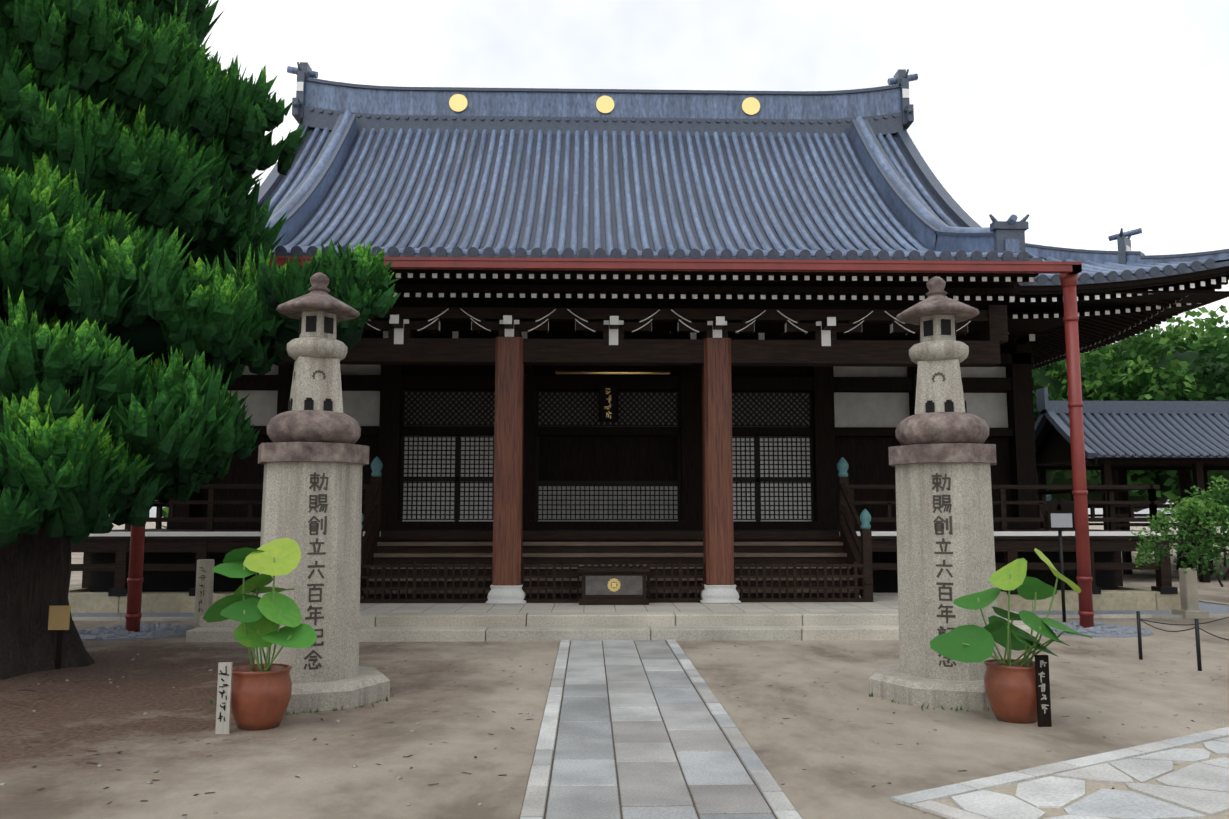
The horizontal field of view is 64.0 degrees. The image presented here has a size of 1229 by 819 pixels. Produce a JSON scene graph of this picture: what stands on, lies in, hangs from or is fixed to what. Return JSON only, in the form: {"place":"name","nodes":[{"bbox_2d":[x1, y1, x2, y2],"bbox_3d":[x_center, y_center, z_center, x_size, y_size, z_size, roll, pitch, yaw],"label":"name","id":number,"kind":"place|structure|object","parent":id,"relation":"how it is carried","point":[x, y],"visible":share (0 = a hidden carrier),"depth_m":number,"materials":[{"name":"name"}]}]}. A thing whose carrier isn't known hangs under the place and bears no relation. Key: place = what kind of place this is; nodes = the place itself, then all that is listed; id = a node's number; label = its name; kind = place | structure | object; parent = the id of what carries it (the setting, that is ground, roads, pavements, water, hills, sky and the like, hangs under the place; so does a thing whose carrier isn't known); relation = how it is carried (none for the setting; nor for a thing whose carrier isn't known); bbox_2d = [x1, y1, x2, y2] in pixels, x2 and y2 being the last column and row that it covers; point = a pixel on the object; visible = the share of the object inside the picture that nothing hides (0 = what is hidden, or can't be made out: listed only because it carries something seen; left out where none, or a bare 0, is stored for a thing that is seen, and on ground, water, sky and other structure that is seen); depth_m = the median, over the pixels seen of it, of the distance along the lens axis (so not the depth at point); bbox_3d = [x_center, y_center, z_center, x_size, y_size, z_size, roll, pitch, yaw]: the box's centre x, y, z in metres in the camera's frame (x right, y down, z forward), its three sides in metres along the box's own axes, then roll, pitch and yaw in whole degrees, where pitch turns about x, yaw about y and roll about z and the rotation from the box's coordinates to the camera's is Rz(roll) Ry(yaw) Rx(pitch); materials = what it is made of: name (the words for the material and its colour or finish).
{"place":"outdoors","nodes":[
{"label":"outdoors","id":0,"kind":"place"},
{"bbox_2d":[0,522,1228,818],"bbox_3d":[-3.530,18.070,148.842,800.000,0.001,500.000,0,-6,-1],"label":"ground","id":1,"kind":"structure","parent":0,"point":[818,748],"depth_m":7.69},
{"bbox_2d":[48,605,70,668],"bbox_3d":[-6.042,2.501,10.693,0.220,0.730,0.060,0,-6,-1],"label":"small sign","id":2,"kind":"object","parent":1,"relation":"on","point":[59,619],"visible":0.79,"depth_m":10.69,"materials":[{"name":"brown wood"}]},
{"bbox_2d":[0,0,400,679],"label":"juniper","id":3,"kind":"object","parent":1,"relation":"in","point":[137,148],"depth_m":10.61,"materials":[{"name":"green plant"}]},
{"bbox_2d":[215,662,232,733],"bbox_3d":[-2.976,2.223,7.490,0.100,0.580,0.030,0,-6,-1],"label":"white name sign","id":4,"kind":"object","parent":1,"relation":"on","point":[223,706],"visible":0.98,"depth_m":7.48,"materials":[{"name":"white wood"}]},
{"bbox_2d":[231,663,291,730],"bbox_3d":[-2.793,2.264,7.745,0.480,0.455,0.480,0,-6,-1],"label":"lotus pot","id":5,"kind":"object","parent":1,"relation":"on","point":[260,700],"visible":0.88,"depth_m":7.57,"materials":[{"name":"ceramic"}]},
{"bbox_2d":[203,538,316,671],"bbox_3d":[-2.799,1.564,7.747,0.705,1.096,0.990,4,-8,-33],"label":"plant","id":6,"kind":"object","parent":5,"relation":"on","point":[264,617],"visible":0.98,"depth_m":7.70,"materials":[{"name":"green plant"}]},
{"bbox_2d":[255,272,389,713],"bbox_3d":[-2.816,0.681,9.177,1.414,4.015,1.414,-2,-7,21],"label":"stone lantern","id":7,"kind":"object","parent":1,"relation":"on","point":[313,457],"visible":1,"depth_m":8.82,"materials":[{"name":"stone"}]},
{"bbox_2d":[125,256,1093,631],"bbox_3d":[0.021,0.487,14.338,13.973,5.395,0.415,0,-6,-1],"label":"red gutter and pipes","id":8,"kind":"object","parent":1,"relation":"on","point":[1067,272],"visible":0.62,"depth_m":14.47,"materials":[{"name":"metal"}]},
{"bbox_2d":[0,642,1223,818],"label":"ground litter","id":9,"kind":"object","parent":1,"relation":"on","point":[353,766],"visible":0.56,"depth_m":8.45,"materials":[{"name":"brown"}]},
{"bbox_2d":[186,609,1039,641],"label":"platform steps","id":10,"kind":"structure","parent":1,"relation":"on","point":[570,626],"depth_m":13.39,"materials":[{"name":"beige stone"}]},
{"bbox_2d":[578,564,649,604],"bbox_3d":[-0.014,2.745,15.454,1.100,0.590,0.620,0,-6,-1],"label":"offertory box","id":11,"kind":"object","parent":10,"relation":"on","point":[613,584],"visible":1,"depth_m":15.18,"materials":[{"name":"brown wood"}]},
{"bbox_2d":[360,562,871,602],"bbox_3d":[-0.023,2.744,15.615,8.280,0.632,0.100,0,-6,-1],"label":"fence","id":12,"kind":"object","parent":10,"relation":"on","point":[656,588],"visible":0.81,"depth_m":15.59,"materials":[{"name":"brown wood"}]},
{"bbox_2d":[361,481,872,601],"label":"front stairs","id":13,"kind":"structure","parent":10,"relation":"on","point":[849,544],"depth_m":16.56,"materials":[{"name":"brown wood"}]},
{"bbox_2d":[360,593,897,612],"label":"platform top","id":14,"kind":"structure","parent":10,"relation":"on","point":[884,602],"depth_m":14.73,"materials":[{"name":"beige stone"}]},
{"bbox_2d":[486,583,740,603],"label":"pillar bases","id":15,"kind":"object","parent":14,"relation":"on","point":[718,594],"visible":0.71,"depth_m":15.33,"materials":[{"name":"white stone"}]},
{"bbox_2d":[492,337,733,585],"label":"wooden pillars","id":16,"kind":"structure","parent":15,"relation":"on","point":[718,543],"depth_m":15.62,"materials":[{"name":"brown wood"}]},
{"bbox_2d":[267,305,1007,375],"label":"roof brackets","id":17,"kind":"object","parent":16,"relation":"on","point":[401,345],"visible":0.77,"depth_m":15.94,"materials":[{"name":"brown wood"}]},
{"bbox_2d":[555,371,669,421],"bbox_3d":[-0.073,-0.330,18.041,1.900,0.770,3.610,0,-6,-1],"label":"name plaque","id":18,"kind":"object","parent":17,"relation":"attached to","point":[608,402],"visible":1,"depth_m":19.76,"materials":[{"name":"brown wood"}]},
{"bbox_2d":[77,620,1152,640],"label":"drain pebbles","id":19,"kind":"object","parent":1,"relation":"on","point":[168,630],"visible":0.75,"depth_m":13.75,"materials":[{"name":"grey gravel"}]},
{"bbox_2d":[71,457,1177,595],"bbox_3d":[-0.263,3.033,24.987,19.900,2.710,15.840,0,-6,-1],"label":"veranda","id":20,"kind":"object","parent":1,"relation":"on","point":[171,557],"visible":0.33,"depth_m":17.35,"materials":[{"name":"brown wood"}]},
{"bbox_2d":[166,334,1039,529],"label":"temple wall","id":21,"kind":"structure","parent":20,"relation":"on","point":[607,453],"depth_m":20.01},
{"bbox_2d":[399,390,814,520],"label":"lattice doors","id":22,"kind":"structure","parent":21,"relation":"attached to","point":[756,479],"depth_m":20.03,"materials":[{"name":"black wood"}]},
{"bbox_2d":[220,364,1007,520],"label":"wall panels","id":23,"kind":"object","parent":21,"relation":"attached to","point":[851,409],"visible":0.25,"depth_m":20.08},
{"bbox_2d":[364,330,1047,352],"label":"bracket ornaments","id":24,"kind":"object","parent":21,"relation":"attached to","point":[1022,345],"visible":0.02,"depth_m":19.68},
{"bbox_2d":[241,268,1228,369],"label":"roof eaves","id":25,"kind":"object","parent":21,"relation":"on","point":[1106,318],"visible":0.4,"depth_m":16.35,"materials":[{"name":"brown wood"}]},
{"bbox_2d":[260,127,1228,285],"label":"hall roof tiles","id":26,"kind":"object","parent":25,"relation":"on","point":[512,194],"visible":0.46,"depth_m":21.77,"materials":[{"name":"tile"}]},
{"bbox_2d":[258,62,1228,264],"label":"hall roof ridges","id":27,"kind":"object","parent":26,"relation":"on","point":[345,113],"visible":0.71,"depth_m":25.06,"materials":[{"name":"tile"}]},
{"bbox_2d":[269,266,1228,294],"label":"roof eave","id":28,"kind":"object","parent":25,"relation":"on","point":[1127,285],"depth_m":16.27,"materials":[{"name":"brown wood"}]},
{"bbox_2d":[68,584,1180,612],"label":"foundation stones","id":29,"kind":"object","parent":1,"relation":"on","point":[1123,597],"visible":0.19,"depth_m":17.19,"materials":[{"name":"beige stone"}]},
{"bbox_2d":[71,602,1228,616],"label":"stone curb","id":30,"kind":"structure","parent":1,"relation":"on","point":[1211,608],"depth_m":16.66,"materials":[{"name":"beige stone"}]},
{"bbox_2d":[72,599,1228,620],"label":"gravel kerb","id":31,"kind":"structure","parent":1,"relation":"on","point":[1040,616],"depth_m":16.08,"materials":[{"name":"stone"}]},
{"bbox_2d":[156,470,1228,527],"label":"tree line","id":32,"kind":"object","parent":1,"relation":"on","point":[1060,479],"depth_m":61.94,"materials":[{"name":"green plant"}]},
{"bbox_2d":[194,559,1208,626],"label":"stone markers","id":33,"kind":"object","parent":1,"relation":"on","point":[1189,599],"visible":0.88,"depth_m":16.04,"materials":[{"name":"grey"}]},
{"bbox_2d":[869,276,999,710],"bbox_3d":[3.122,0.699,9.332,1.414,4.015,1.414,3,-7,-24],"label":"stone lantern","id":34,"kind":"object","parent":1,"relation":"on","point":[942,459],"visible":0.96,"depth_m":8.96,"materials":[{"name":"stone"}]},
{"bbox_2d":[983,659,1036,723],"bbox_3d":[3.262,2.292,8.002,0.480,0.455,0.480,0,-6,-1],"label":"lotus pot","id":35,"kind":"object","parent":1,"relation":"on","point":[1010,691],"visible":0.75,"depth_m":7.83,"materials":[{"name":"ceramic"}]},
{"bbox_2d":[930,548,1091,666],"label":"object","id":36,"kind":"object","parent":35,"relation":"on","point":[973,643],"visible":0.98,"depth_m":7.96,"materials":[{"name":"green plant"}]},
{"bbox_2d":[1034,655,1051,726],"bbox_3d":[3.379,2.241,7.747,0.100,0.600,0.030,0,-6,-1],"label":"black name sign","id":37,"kind":"object","parent":1,"relation":"on","point":[1043,691],"visible":0.98,"depth_m":7.74,"materials":[{"name":"black wood"}]},
{"bbox_2d":[1039,498,1074,621],"bbox_3d":[7.086,2.403,15.586,0.632,1.999,0.145,0,-6,-1],"label":"signpost","id":38,"kind":"object","parent":1,"relation":"on","point":[1059,516],"visible":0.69,"depth_m":15.59,"materials":[{"name":"brown wood"}]},
{"bbox_2d":[891,727,1228,818],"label":"flagstone paving","id":39,"kind":"structure","parent":1,"relation":"on","point":[1202,787],"depth_m":5.89,"materials":[{"name":"grey stone"}]},
{"bbox_2d":[1032,305,1228,569],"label":"tree","id":40,"kind":"object","parent":1,"relation":"on","point":[1126,367],"depth_m":30.49,"materials":[{"name":"green plant"}]},
{"bbox_2d":[1129,475,1228,586],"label":"shrub","id":41,"kind":"object","parent":1,"relation":"on","point":[1203,506],"depth_m":14.80,"materials":[{"name":"green plant"}]},
{"bbox_2d":[1136,611,1228,670],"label":"rope stakes","id":42,"kind":"object","parent":1,"relation":"on","point":[1198,647],"visible":0.9,"depth_m":11.07,"materials":[{"name":"black metal"}]},
{"bbox_2d":[519,639,801,818],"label":"stone path","id":43,"kind":"structure","parent":0,"point":[652,784],"depth_m":6.96,"materials":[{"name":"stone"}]},
{"bbox_2d":[149,0,1228,521],"label":"sky","id":44,"kind":"structure","parent":0,"point":[1091,120],"materials":[{"name":"white"}]},
{"bbox_2d":[1034,387,1228,582],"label":"corridor building","id":45,"kind":"structure","parent":0,"point":[1121,437],"depth_m":26.66,"materials":[{"name":"tile"}]}
]}

